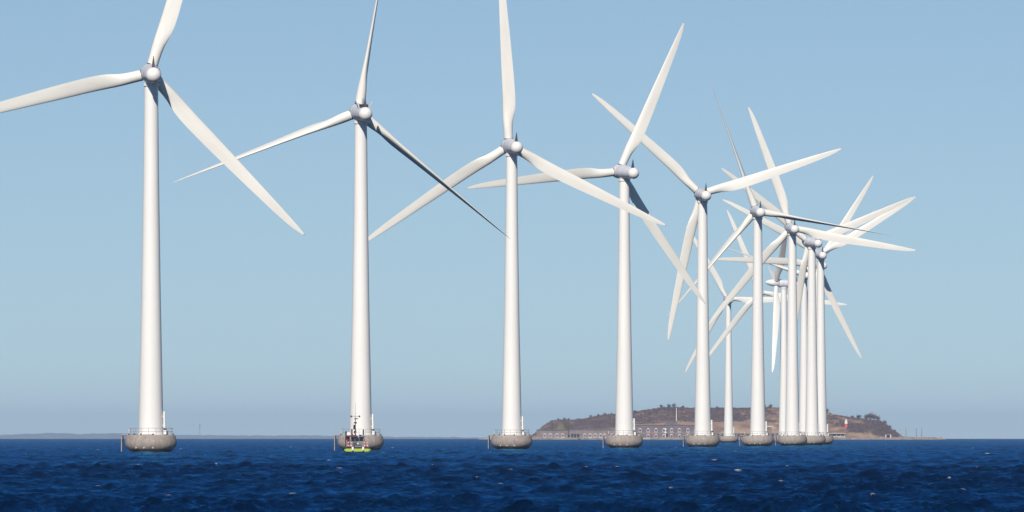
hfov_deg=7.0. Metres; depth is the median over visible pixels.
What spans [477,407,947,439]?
island terrain
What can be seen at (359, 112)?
wind turbine
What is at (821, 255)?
wind turbine
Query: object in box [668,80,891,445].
wind turbine
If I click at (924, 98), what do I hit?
sky
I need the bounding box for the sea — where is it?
[0,439,1023,511]
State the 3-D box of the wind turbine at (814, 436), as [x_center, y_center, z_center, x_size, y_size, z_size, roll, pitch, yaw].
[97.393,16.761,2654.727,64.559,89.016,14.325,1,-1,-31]
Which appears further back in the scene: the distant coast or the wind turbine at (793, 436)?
the distant coast
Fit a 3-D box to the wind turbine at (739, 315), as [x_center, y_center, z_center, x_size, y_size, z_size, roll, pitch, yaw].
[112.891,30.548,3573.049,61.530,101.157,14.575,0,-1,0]
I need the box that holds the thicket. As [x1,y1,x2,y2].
[538,406,901,436]
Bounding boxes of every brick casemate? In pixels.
[536,430,567,436]
[569,429,614,436]
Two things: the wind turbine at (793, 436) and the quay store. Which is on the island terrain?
the quay store
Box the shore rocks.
[532,437,940,439]
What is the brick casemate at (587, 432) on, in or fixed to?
on the island terrain
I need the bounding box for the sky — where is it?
[0,0,1023,438]
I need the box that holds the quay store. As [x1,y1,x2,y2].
[832,433,845,436]
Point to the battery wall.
(738, 434)
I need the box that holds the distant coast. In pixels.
[0,433,481,438]
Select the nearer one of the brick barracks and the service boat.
the service boat
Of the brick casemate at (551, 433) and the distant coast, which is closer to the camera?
the brick casemate at (551, 433)
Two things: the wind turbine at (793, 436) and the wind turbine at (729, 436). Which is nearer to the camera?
the wind turbine at (793, 436)
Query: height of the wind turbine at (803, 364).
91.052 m
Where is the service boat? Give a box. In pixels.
[344,413,370,451]
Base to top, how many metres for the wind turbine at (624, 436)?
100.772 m
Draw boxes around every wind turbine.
[0,0,303,451]
[172,0,508,450]
[368,0,665,448]
[467,23,704,447]
[591,93,841,446]
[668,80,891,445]
[685,226,787,442]
[709,106,916,445]
[709,209,846,435]
[713,208,876,434]
[717,175,873,433]
[721,168,912,444]
[722,196,915,444]
[765,226,797,442]
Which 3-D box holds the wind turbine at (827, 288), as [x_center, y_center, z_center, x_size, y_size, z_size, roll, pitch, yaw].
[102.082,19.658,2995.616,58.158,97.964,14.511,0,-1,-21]
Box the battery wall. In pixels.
[714,433,778,436]
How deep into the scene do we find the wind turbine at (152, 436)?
1418.33 m
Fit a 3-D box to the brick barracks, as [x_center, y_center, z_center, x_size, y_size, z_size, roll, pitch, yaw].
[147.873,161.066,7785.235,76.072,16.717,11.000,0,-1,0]
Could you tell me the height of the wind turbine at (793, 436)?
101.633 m
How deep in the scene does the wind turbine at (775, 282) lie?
3362.02 m
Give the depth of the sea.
507.09 m
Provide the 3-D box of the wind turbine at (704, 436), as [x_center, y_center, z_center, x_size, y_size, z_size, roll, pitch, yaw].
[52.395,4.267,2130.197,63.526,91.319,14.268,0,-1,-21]
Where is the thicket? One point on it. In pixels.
(884, 426)
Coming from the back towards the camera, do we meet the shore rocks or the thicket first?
the thicket
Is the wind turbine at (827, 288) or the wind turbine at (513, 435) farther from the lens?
the wind turbine at (827, 288)
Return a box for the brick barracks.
[633,420,694,436]

